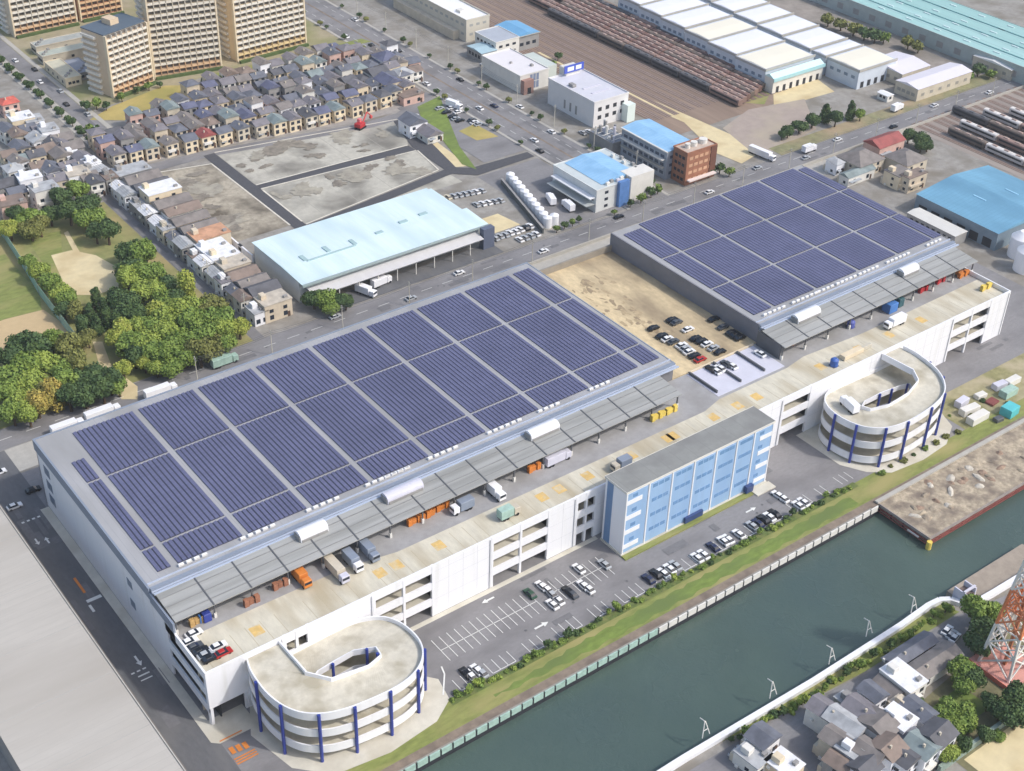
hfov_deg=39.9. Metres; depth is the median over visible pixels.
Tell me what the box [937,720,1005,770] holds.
garden fence
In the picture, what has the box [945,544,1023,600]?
jetty
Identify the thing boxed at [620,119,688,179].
blue roofed block
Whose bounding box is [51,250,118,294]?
park clearing
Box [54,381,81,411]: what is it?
tree
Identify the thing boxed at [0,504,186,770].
flat roofed warehouse
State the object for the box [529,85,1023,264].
roadside wall
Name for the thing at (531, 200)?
storage tank
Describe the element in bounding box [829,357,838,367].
water tank
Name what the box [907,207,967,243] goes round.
white truck shed
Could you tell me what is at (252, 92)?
house
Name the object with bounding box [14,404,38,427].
tree
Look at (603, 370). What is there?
solar array
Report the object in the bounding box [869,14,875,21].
window
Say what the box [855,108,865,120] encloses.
tree
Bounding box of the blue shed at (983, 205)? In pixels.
[914,165,1023,250]
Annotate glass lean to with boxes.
[467,42,496,62]
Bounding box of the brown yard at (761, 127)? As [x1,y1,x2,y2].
[723,99,815,157]
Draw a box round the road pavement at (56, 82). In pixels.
[0,33,145,160]
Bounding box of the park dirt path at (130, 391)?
[93,342,137,398]
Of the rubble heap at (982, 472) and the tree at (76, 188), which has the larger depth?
the tree at (76, 188)
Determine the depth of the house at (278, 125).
599.71 m
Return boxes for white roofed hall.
[618,0,661,15]
[639,0,708,26]
[660,5,732,39]
[684,17,756,51]
[700,0,718,5]
[707,29,785,65]
[711,0,769,16]
[733,4,793,25]
[735,42,815,81]
[757,15,819,38]
[782,27,847,53]
[811,39,863,74]
[825,46,897,89]
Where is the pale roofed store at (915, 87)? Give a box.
[894,62,972,101]
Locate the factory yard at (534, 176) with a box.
[478,158,622,230]
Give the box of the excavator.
[354,112,372,130]
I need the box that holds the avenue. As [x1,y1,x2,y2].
[305,0,671,210]
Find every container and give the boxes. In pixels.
[954,395,969,408]
[958,402,980,417]
[965,408,989,426]
[973,390,987,399]
[985,397,998,406]
[991,379,1007,391]
[992,415,1003,422]
[998,384,1018,399]
[999,400,1019,418]
[1005,374,1021,384]
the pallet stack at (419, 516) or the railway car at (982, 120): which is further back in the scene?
the railway car at (982, 120)
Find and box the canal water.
[422,489,1023,770]
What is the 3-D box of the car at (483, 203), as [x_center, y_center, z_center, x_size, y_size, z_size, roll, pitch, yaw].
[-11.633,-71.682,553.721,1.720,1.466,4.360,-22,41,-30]
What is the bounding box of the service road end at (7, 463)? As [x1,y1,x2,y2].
[0,451,18,477]
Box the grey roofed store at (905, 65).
[885,51,930,83]
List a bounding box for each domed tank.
[1007,229,1023,259]
[1012,245,1023,274]
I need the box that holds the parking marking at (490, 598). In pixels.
[0,82,1010,694]
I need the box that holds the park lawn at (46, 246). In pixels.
[26,231,61,278]
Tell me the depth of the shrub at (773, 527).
397.65 m
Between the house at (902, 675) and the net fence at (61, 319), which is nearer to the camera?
the house at (902, 675)
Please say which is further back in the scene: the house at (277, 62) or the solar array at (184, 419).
the house at (277, 62)
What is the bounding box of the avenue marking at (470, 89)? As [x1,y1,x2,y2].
[314,7,580,160]
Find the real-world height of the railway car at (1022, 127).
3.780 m
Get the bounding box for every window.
[43,465,49,478]
[46,479,52,492]
[49,493,55,507]
[126,577,132,589]
[130,598,135,609]
[837,2,842,8]
[853,8,858,14]
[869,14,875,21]
[885,21,891,27]
[901,27,908,34]
[919,34,925,41]
[936,41,942,47]
[953,47,960,55]
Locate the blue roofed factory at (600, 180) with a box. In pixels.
[547,148,653,212]
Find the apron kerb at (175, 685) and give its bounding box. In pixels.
[41,507,597,724]
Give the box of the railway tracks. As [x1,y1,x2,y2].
[464,0,1023,173]
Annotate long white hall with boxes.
[393,0,489,41]
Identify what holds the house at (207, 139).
on the ground at (944, 160)
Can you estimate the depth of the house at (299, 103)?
613.32 m
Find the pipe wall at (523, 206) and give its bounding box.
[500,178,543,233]
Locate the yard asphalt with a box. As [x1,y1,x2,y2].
[21,317,1023,770]
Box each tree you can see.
[0,56,5,64]
[0,219,18,240]
[0,344,26,365]
[0,364,26,382]
[0,379,19,402]
[0,397,20,426]
[3,329,30,347]
[5,204,24,217]
[5,387,30,406]
[7,65,14,72]
[9,349,44,370]
[12,214,25,223]
[14,369,47,389]
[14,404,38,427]
[16,219,41,240]
[17,73,24,80]
[17,253,37,266]
[20,208,46,219]
[23,331,52,354]
[24,387,52,418]
[26,81,34,89]
[26,261,50,278]
[28,350,59,372]
[31,214,50,237]
[34,373,52,388]
[36,90,44,98]
[37,272,61,290]
[40,205,59,226]
[41,377,65,412]
[42,328,63,353]
[46,99,53,107]
[47,355,73,375]
[48,281,71,298]
[49,187,72,204]
[51,366,80,385]
[52,301,69,320]
[54,198,81,225]
[54,288,76,304]
[54,330,85,355]
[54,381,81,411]
[56,108,64,116]
[60,348,88,369]
[64,180,90,197]
[66,299,83,319]
[67,117,75,126]
[71,378,96,409]
[72,208,90,232]
[73,368,90,381]
[74,193,101,208]
[74,314,89,333]
[79,100,90,111]
[79,127,86,134]
[79,328,97,347]
[82,361,106,382]
[83,302,96,326]
[84,221,98,243]
[85,123,93,128]
[86,207,105,222]
[89,286,100,309]
[89,314,105,336]
[90,96,101,109]
[91,375,114,403]
[95,217,121,244]
[96,297,107,318]
[97,366,122,395]
[100,306,112,330]
[102,101,110,110]
[104,328,121,345]
[105,286,128,306]
[109,291,142,311]
[109,306,130,321]
[111,376,127,396]
[112,257,147,275]
[112,316,134,331]
[113,238,139,260]
[113,359,133,377]
[114,330,144,358]
[115,264,140,290]
[116,92,124,101]
[120,301,147,318]
[125,344,142,368]
[127,278,150,303]
[128,237,156,261]
[129,259,155,279]
[129,316,147,332]
[133,86,140,93]
[134,356,149,373]
[139,329,162,347]
[141,315,159,329]
[141,339,164,361]
[142,261,166,280]
[143,277,166,299]
[144,81,152,90]
[144,359,163,377]
[145,299,164,315]
[150,320,179,339]
[151,289,171,303]
[151,302,181,327]
[158,339,183,360]
[159,274,176,288]
[159,357,185,378]
[163,326,193,342]
[164,288,185,298]
[165,297,192,313]
[174,341,197,367]
[176,268,195,296]
[177,306,201,330]
[182,295,206,307]
[183,328,202,340]
[183,337,215,367]
[194,320,217,338]
[197,307,215,322]
[198,292,228,309]
[202,333,224,356]
[210,306,234,321]
[211,317,235,335]
[218,333,237,352]
[231,317,251,339]
[300,289,323,309]
[314,288,336,308]
[321,300,340,315]
[332,293,349,310]
[343,293,353,309]
[485,118,492,123]
[505,96,511,102]
[778,130,786,140]
[781,124,794,138]
[791,120,809,133]
[805,112,821,128]
[819,103,831,123]
[820,12,833,26]
[828,110,843,126]
[833,18,849,30]
[845,100,855,120]
[847,22,862,36]
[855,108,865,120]
[858,26,874,39]
[868,28,883,43]
[879,31,890,43]
[901,35,914,49]
[902,127,916,143]
[911,39,924,53]
[912,131,930,142]
[914,141,927,152]
[926,139,933,151]
[933,704,955,721]
[938,695,962,716]
[938,744,960,762]
[946,654,976,675]
[946,711,976,734]
[950,671,977,696]
[954,700,978,728]
[956,734,972,753]
[959,593,995,619]
[959,666,987,687]
[962,628,994,656]
[969,614,1002,647]
[971,63,986,76]
[976,724,996,743]
[980,690,998,711]
[984,69,997,77]
[987,601,1004,622]
[987,697,1009,721]
[991,728,1006,742]
[998,698,1023,729]
[1000,679,1023,702]
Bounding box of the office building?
[600,406,775,560]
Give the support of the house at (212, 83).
on the ground at (944, 160)
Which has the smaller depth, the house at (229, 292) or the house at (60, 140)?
the house at (229, 292)
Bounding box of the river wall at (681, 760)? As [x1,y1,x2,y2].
[657,574,1022,770]
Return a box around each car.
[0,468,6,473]
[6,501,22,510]
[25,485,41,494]
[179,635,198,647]
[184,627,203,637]
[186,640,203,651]
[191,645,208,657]
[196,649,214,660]
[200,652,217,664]
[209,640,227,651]
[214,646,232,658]
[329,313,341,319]
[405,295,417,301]
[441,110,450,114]
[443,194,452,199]
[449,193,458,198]
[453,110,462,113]
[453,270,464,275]
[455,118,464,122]
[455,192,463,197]
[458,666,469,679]
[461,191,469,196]
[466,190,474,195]
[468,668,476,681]
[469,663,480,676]
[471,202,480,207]
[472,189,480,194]
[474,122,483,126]
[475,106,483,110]
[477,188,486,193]
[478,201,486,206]
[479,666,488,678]
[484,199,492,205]
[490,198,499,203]
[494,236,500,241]
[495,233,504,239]
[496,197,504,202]
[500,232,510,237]
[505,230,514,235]
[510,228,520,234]
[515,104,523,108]
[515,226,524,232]
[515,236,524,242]
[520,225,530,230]
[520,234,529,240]
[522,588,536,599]
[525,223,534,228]
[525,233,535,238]
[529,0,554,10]
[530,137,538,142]
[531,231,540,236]
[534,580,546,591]
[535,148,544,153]
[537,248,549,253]
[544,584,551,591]
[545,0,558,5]
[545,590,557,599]
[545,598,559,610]
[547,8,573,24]
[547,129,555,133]
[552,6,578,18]
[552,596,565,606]
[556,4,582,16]
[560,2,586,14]
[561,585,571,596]
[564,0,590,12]
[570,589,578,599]
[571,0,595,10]
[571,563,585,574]
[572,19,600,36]
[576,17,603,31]
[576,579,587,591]
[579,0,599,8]
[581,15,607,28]
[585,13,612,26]
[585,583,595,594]
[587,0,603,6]
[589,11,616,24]
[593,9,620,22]
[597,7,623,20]
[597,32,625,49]
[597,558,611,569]
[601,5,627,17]
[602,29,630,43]
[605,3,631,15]
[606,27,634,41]
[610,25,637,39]
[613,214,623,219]
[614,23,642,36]
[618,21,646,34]
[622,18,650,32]
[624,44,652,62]
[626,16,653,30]
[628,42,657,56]
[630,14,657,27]
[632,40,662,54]
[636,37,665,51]
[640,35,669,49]
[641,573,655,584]
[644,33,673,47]
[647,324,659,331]
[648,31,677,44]
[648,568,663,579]
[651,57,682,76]
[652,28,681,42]
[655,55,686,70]
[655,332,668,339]
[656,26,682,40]
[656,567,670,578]
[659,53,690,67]
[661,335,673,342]
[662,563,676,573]
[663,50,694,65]
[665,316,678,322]
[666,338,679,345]
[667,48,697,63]
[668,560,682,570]
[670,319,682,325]
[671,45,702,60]
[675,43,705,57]
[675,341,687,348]
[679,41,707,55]
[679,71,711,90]
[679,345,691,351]
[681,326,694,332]
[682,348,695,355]
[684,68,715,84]
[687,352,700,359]
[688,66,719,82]
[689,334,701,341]
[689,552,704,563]
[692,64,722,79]
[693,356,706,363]
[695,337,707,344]
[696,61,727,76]
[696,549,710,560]
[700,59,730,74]
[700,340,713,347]
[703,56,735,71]
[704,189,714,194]
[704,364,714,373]
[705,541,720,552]
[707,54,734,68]
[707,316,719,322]
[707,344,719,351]
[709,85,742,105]
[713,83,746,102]
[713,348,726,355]
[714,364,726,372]
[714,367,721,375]
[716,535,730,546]
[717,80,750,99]
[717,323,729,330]
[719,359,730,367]
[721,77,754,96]
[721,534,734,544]
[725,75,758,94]
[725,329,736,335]
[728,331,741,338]
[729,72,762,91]
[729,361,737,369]
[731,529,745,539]
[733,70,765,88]
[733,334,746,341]
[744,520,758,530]
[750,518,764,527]
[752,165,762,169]
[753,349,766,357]
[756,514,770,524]
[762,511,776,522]
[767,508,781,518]
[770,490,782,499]
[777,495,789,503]
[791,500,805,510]
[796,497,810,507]
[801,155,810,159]
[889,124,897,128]
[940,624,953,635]
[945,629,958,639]
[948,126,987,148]
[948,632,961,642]
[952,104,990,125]
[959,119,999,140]
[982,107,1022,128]
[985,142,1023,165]
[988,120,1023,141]
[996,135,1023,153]
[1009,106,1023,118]
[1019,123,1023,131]
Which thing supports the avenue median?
on the avenue
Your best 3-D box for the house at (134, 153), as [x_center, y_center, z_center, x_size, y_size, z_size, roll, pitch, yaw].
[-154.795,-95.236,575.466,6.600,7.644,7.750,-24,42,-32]
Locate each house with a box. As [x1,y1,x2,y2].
[0,95,20,117]
[0,121,13,144]
[0,148,16,165]
[0,175,18,195]
[0,192,27,221]
[1,162,25,177]
[4,184,28,204]
[5,109,34,125]
[6,153,29,170]
[7,126,27,141]
[7,138,31,153]
[14,169,42,196]
[17,122,35,132]
[19,153,30,161]
[23,147,46,161]
[24,112,44,123]
[24,130,47,149]
[27,159,46,180]
[27,179,59,209]
[30,123,38,129]
[31,141,56,159]
[36,121,59,134]
[41,160,62,180]
[43,134,59,144]
[44,171,67,188]
[47,146,72,162]
[50,131,74,141]
[56,159,76,170]
[57,138,68,145]
[59,139,84,150]
[62,164,91,181]
[65,147,77,159]
[70,150,92,160]
[70,159,85,165]
[80,154,101,165]
[80,169,98,193]
[84,162,109,173]
[84,173,106,196]
[85,127,105,151]
[93,133,115,159]
[99,168,118,193]
[104,126,121,140]
[104,144,127,167]
[109,179,127,200]
[111,160,151,179]
[113,128,134,147]
[116,185,137,210]
[121,168,162,185]
[122,143,143,163]
[123,106,142,125]
[123,122,143,131]
[128,196,147,220]
[129,129,147,143]
[130,176,168,197]
[137,204,158,229]
[138,137,160,161]
[138,178,181,204]
[140,116,160,137]
[142,108,160,121]
[147,214,167,236]
[148,123,168,143]
[149,98,163,117]
[150,192,192,214]
[155,219,175,244]
[158,135,179,157]
[159,199,202,218]
[160,99,180,117]
[160,115,179,129]
[165,230,183,251]
[167,123,188,139]
[167,209,210,229]
[169,92,189,104]
[171,235,194,262]
[175,111,196,124]
[177,132,198,154]
[177,217,218,236]
[178,79,199,97]
[178,101,197,116]
[182,117,205,132]
[185,248,201,270]
[186,222,231,244]
[187,89,207,101]
[192,254,214,280]
[193,108,213,119]
[194,236,230,253]
[195,127,216,150]
[196,99,213,109]
[199,79,217,90]
[199,116,220,128]
[201,70,220,80]
[202,87,221,100]
[204,245,240,264]
[204,265,223,288]
[208,105,222,120]
[209,95,229,107]
[211,124,233,146]
[213,272,234,298]
[214,253,251,271]
[215,76,236,91]
[216,107,239,125]
[218,66,239,77]
[219,85,239,98]
[224,264,260,282]
[224,283,240,305]
[226,90,246,104]
[226,103,247,111]
[229,120,250,141]
[231,288,253,316]
[233,73,251,85]
[233,272,270,288]
[234,65,254,74]
[236,108,256,124]
[237,83,253,92]
[242,89,262,97]
[242,95,263,112]
[243,278,282,296]
[244,301,268,326]
[248,117,269,138]
[249,71,266,85]
[251,56,271,78]
[251,79,268,93]
[253,105,274,118]
[253,288,292,323]
[260,80,280,99]
[260,94,279,106]
[266,112,287,135]
[267,67,285,79]
[269,58,284,68]
[270,76,287,81]
[271,100,292,115]
[275,79,295,95]
[278,63,298,78]
[279,92,300,101]
[280,110,301,132]
[281,51,297,64]
[288,70,308,80]
[290,98,306,112]
[292,76,312,87]
[293,46,314,57]
[294,55,314,71]
[294,84,314,98]
[296,106,318,129]
[302,95,321,107]
[303,68,323,78]
[309,55,326,68]
[310,42,327,57]
[310,105,331,126]
[311,75,327,88]
[313,85,331,99]
[318,92,339,105]
[320,65,334,71]
[322,46,341,64]
[322,70,340,79]
[325,78,345,94]
[325,100,345,122]
[328,42,338,48]
[329,60,344,68]
[334,63,353,76]
[335,43,355,61]
[337,74,356,88]
[337,88,358,104]
[342,55,360,63]
[342,97,363,118]
[347,79,368,95]
[351,43,362,49]
[351,62,367,74]
[354,46,373,60]
[355,73,369,82]
[358,93,377,113]
[361,59,378,67]
[362,64,389,77]
[364,78,380,93]
[370,46,383,52]
[370,50,395,62]
[370,88,392,108]
[373,71,401,88]
[378,70,397,76]
[379,39,398,51]
[379,60,400,69]
[381,84,402,103]
[390,55,408,66]
[392,51,404,57]
[392,66,414,81]
[397,87,424,106]
[397,111,427,138]
[398,77,415,89]
[400,70,412,80]
[405,56,421,65]
[407,64,423,82]
[415,122,443,143]
[729,739,772,770]
[740,720,782,751]
[765,745,805,770]
[803,692,834,733]
[812,723,855,760]
[817,747,849,770]
[820,702,866,737]
[823,156,845,175]
[833,689,850,703]
[833,733,864,759]
[835,146,885,172]
[837,164,876,186]
[840,692,878,716]
[845,754,884,770]
[852,734,884,770]
[855,679,890,708]
[857,705,900,738]
[861,131,905,156]
[871,730,909,770]
[872,673,904,702]
[879,657,928,696]
[880,164,910,190]
[881,630,938,666]
[883,147,928,169]
[884,700,919,734]
[885,693,904,706]
[893,749,921,770]
[896,726,916,738]
[898,167,927,193]
[898,693,939,728]
[903,728,942,770]
[908,640,964,686]
[919,716,959,767]
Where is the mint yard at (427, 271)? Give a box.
[340,245,502,308]
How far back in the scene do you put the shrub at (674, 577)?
378.15 m
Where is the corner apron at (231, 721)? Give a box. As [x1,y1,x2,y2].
[198,704,250,743]
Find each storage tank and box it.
[506,171,514,184]
[509,176,517,189]
[513,180,521,192]
[516,184,524,197]
[520,188,528,201]
[524,193,532,205]
[527,197,536,210]
[531,201,539,215]
[535,206,543,219]
[539,210,547,224]
[542,215,551,229]
[550,213,558,226]
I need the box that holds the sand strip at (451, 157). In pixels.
[433,142,464,166]
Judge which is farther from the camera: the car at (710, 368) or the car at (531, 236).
the car at (531, 236)
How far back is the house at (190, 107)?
608.68 m
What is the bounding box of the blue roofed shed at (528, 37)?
[495,20,540,50]
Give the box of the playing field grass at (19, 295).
[0,254,41,320]
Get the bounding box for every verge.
[0,60,87,143]
[4,86,1019,470]
[769,74,999,154]
[942,353,1023,428]
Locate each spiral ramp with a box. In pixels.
[246,616,426,762]
[818,345,946,466]
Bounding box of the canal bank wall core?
[416,507,879,763]
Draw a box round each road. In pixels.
[0,39,128,163]
[0,79,1021,450]
[0,471,240,770]
[148,92,432,169]
[204,120,533,228]
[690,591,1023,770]
[935,320,1023,392]
[966,263,1023,326]
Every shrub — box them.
[452,689,463,697]
[464,683,473,694]
[471,677,480,686]
[477,677,484,687]
[487,676,495,683]
[495,674,502,679]
[509,665,516,670]
[517,662,524,667]
[522,653,532,661]
[530,649,539,657]
[538,649,544,656]
[543,639,553,648]
[552,225,560,232]
[554,52,562,60]
[557,637,567,644]
[560,221,568,228]
[562,626,574,638]
[569,218,575,225]
[573,629,580,635]
[587,623,595,628]
[611,600,621,610]
[623,604,630,609]
[627,199,634,206]
[630,596,638,603]
[636,192,646,202]
[645,186,655,197]
[655,183,662,193]
[656,583,662,588]
[671,573,677,580]
[715,162,725,173]
[723,167,735,176]
[725,549,731,554]
[728,735,734,740]
[730,545,737,550]
[738,539,749,546]
[741,724,749,734]
[757,527,763,534]
[759,716,767,722]
[765,714,773,719]
[768,523,778,530]
[769,709,779,718]
[776,522,783,526]
[779,704,787,715]
[783,515,791,519]
[788,507,796,515]
[788,706,795,714]
[789,701,797,710]
[796,693,808,704]
[802,508,809,513]
[814,688,823,694]
[817,499,824,505]
[822,491,828,497]
[822,682,829,690]
[827,675,837,683]
[833,488,840,493]
[840,487,846,493]
[842,665,851,675]
[846,661,854,668]
[853,658,866,669]
[869,647,878,657]
[877,469,885,475]
[877,647,882,654]
[886,638,896,648]
[897,633,906,642]
[898,456,907,463]
[907,629,914,636]
[912,625,918,631]
[926,617,936,624]
[929,608,939,617]
[932,439,939,444]
[939,612,943,618]
[941,433,949,438]
[941,601,952,612]
[955,429,961,434]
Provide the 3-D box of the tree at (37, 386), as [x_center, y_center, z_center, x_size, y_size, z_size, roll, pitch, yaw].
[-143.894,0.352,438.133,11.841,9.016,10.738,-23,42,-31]
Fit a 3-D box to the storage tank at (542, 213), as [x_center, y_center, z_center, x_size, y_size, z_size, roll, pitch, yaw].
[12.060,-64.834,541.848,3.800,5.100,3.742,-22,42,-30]
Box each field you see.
[90,85,180,119]
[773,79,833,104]
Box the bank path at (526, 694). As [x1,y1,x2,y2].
[381,416,1023,770]
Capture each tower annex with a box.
[30,31,81,54]
[36,42,84,64]
[44,58,81,87]
[64,57,88,79]
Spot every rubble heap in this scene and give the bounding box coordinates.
[909,513,920,517]
[916,505,924,509]
[920,492,929,497]
[921,514,932,520]
[924,479,932,484]
[929,506,939,512]
[946,474,954,480]
[947,486,953,495]
[957,467,966,473]
[957,479,965,483]
[965,465,973,470]
[971,460,981,464]
[972,473,984,481]
[975,483,984,487]
[977,470,987,475]
[985,459,999,463]
[996,465,1005,469]
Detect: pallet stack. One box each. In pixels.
[188,617,195,627]
[193,616,199,624]
[243,598,249,607]
[248,596,254,604]
[253,593,259,602]
[272,581,278,591]
[276,579,282,587]
[282,576,288,586]
[406,517,412,526]
[411,516,416,523]
[416,513,421,522]
[425,509,430,518]
[435,504,440,512]
[444,500,449,508]
[527,464,532,473]
[535,461,540,469]
[650,413,655,421]
[658,410,662,418]
[665,407,670,415]
[672,403,677,411]
[957,271,962,278]
[980,284,985,291]
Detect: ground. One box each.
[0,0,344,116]
[0,0,1023,770]
[0,202,252,428]
[122,85,422,162]
[469,0,773,133]
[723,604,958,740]
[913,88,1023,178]
[924,619,1023,770]
[964,727,1023,770]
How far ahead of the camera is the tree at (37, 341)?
448.68 m
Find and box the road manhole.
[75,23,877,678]
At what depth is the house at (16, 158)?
561.70 m
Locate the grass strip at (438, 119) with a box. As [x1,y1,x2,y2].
[418,96,475,168]
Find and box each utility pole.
[170,232,209,282]
[193,332,271,379]
[208,268,246,317]
[269,309,338,352]
[340,283,407,327]
[408,261,470,303]
[448,49,482,84]
[472,241,532,280]
[481,67,518,104]
[517,87,556,125]
[531,221,591,260]
[555,107,596,148]
[588,201,645,240]
[596,132,638,164]
[642,185,692,221]
[693,167,745,202]
[742,152,791,185]
[788,135,835,168]
[832,121,879,153]
[915,93,959,123]
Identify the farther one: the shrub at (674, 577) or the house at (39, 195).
the house at (39, 195)
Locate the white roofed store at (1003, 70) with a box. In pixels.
[971,55,1013,80]
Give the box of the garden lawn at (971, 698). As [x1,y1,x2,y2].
[933,690,984,716]
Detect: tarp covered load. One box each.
[200,608,211,622]
[845,319,854,328]
[881,300,898,313]
[894,296,904,307]
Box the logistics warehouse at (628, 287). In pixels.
[32,165,1010,724]
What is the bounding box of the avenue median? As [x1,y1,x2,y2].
[305,2,573,157]
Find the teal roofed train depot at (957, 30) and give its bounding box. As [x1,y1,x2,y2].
[811,0,1023,84]
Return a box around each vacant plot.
[161,165,288,240]
[218,121,407,184]
[262,151,436,223]
[392,175,461,198]
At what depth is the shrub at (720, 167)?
579.31 m
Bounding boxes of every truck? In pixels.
[49,417,83,432]
[83,403,120,419]
[143,382,177,398]
[210,352,238,369]
[291,566,312,588]
[321,553,349,584]
[341,546,363,573]
[354,282,376,298]
[354,537,379,562]
[370,274,391,288]
[446,98,462,109]
[450,494,474,515]
[486,480,505,501]
[496,503,520,521]
[544,448,571,467]
[546,192,556,205]
[561,199,575,211]
[610,453,632,471]
[748,144,775,161]
[801,143,816,153]
[839,395,860,413]
[883,311,907,330]
[890,102,903,112]
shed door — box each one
[968,229,977,241]
[981,236,991,247]
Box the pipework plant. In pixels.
[589,118,621,153]
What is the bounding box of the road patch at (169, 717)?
[13,15,1008,728]
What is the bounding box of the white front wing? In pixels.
[763,59,825,93]
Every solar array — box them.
[72,458,98,482]
[73,411,167,474]
[89,479,152,549]
[108,453,223,541]
[138,389,228,449]
[142,546,170,571]
[163,516,241,562]
[176,429,286,512]
[198,368,288,425]
[233,490,306,532]
[237,406,348,486]
[256,348,346,403]
[296,384,408,460]
[296,464,367,505]
[313,328,401,381]
[354,363,464,436]
[357,440,427,479]
[367,310,452,359]
[409,343,517,412]
[416,416,484,453]
[417,293,501,340]
[460,325,566,390]
[465,275,549,321]
[473,394,537,429]
[509,306,616,370]
[513,268,570,303]
[525,373,587,406]
[557,298,637,349]
[575,353,636,385]
[624,228,677,257]
[624,344,658,364]
[639,210,720,250]
[664,252,727,287]
[680,195,762,234]
[684,236,769,279]
[713,282,770,314]
[722,181,800,218]
[726,220,812,262]
[734,265,813,305]
[760,168,836,203]
[768,206,850,245]
[776,248,855,287]
[799,167,846,190]
[807,192,886,229]
[818,232,894,269]
[842,188,896,215]
[857,217,930,253]
[892,214,940,238]
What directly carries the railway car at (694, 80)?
on the railway tracks
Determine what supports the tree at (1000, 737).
on the garden ground at (945, 688)
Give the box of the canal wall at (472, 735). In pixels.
[398,506,878,770]
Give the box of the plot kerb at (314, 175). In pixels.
[161,119,438,224]
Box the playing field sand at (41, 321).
[0,310,74,349]
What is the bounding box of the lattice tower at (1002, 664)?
[969,560,1023,688]
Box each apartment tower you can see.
[0,0,79,38]
[75,0,124,22]
[80,12,156,99]
[134,0,222,80]
[216,0,308,63]
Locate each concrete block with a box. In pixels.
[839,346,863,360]
[861,343,871,349]
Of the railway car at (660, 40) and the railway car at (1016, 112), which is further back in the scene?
the railway car at (660, 40)
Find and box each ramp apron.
[250,677,448,770]
[796,414,951,472]
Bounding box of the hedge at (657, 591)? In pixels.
[448,482,857,704]
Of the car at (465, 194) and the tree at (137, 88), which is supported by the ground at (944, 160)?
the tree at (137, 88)
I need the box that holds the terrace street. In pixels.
[100,192,263,340]
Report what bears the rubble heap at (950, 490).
on the pier
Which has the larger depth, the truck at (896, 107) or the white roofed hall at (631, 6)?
the white roofed hall at (631, 6)
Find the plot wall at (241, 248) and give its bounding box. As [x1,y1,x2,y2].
[231,237,252,262]
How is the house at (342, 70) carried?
on the ground at (944, 160)
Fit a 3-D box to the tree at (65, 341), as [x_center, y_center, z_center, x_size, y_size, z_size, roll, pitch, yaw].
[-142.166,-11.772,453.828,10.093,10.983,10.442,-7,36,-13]
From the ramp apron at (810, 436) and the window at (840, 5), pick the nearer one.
the ramp apron at (810, 436)
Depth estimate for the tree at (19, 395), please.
427.25 m
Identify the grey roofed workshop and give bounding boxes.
[475,26,519,51]
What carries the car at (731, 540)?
on the yard asphalt
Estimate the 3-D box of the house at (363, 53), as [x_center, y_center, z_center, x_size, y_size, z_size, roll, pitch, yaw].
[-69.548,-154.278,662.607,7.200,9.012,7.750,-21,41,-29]
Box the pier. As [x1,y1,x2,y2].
[875,418,1023,549]
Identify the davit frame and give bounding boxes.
[700,718,709,737]
[767,678,776,698]
[826,645,835,663]
[864,618,872,636]
[909,594,916,612]
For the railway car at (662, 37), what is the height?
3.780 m
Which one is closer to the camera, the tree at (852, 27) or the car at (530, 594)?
the car at (530, 594)
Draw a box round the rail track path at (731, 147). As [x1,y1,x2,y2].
[537,52,754,162]
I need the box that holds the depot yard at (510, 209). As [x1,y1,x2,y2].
[434,177,560,250]
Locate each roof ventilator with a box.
[294,519,328,542]
[381,478,423,504]
[524,419,559,440]
[790,305,820,323]
[896,262,919,276]
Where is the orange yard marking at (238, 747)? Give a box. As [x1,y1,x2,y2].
[73,577,257,763]
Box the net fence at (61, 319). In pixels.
[0,233,73,332]
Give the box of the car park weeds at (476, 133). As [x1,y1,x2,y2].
[460,125,497,139]
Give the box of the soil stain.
[176,139,405,231]
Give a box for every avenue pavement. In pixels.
[306,17,629,209]
[325,0,669,195]
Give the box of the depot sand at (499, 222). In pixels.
[483,214,519,232]
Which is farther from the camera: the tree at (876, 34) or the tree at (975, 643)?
the tree at (876, 34)
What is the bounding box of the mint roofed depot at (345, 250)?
[252,188,494,302]
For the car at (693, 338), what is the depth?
447.35 m
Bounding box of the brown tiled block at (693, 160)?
[671,136,717,185]
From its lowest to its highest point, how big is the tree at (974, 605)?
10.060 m
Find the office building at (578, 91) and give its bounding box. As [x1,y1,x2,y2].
[548,61,635,127]
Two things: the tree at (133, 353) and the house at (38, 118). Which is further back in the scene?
the house at (38, 118)
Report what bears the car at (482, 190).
on the depot yard at (510, 209)
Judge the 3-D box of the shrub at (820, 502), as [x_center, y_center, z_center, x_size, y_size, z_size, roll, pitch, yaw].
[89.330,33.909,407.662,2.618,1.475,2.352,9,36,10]
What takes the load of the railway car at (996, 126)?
on the railway tracks
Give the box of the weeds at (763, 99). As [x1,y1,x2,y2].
[746,91,768,103]
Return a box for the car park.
[398,97,524,162]
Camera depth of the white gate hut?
647.16 m
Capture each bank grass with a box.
[346,472,894,770]
[880,398,1023,485]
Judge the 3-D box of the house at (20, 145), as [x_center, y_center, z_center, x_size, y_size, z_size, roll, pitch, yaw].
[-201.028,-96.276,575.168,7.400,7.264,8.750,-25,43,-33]
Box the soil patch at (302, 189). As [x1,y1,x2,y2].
[175,128,432,227]
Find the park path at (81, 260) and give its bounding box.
[64,231,89,272]
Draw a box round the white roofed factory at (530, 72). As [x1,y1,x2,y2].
[481,48,556,94]
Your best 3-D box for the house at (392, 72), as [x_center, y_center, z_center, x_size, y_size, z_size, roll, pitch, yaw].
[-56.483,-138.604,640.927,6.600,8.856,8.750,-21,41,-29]
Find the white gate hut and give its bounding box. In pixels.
[877,90,893,102]

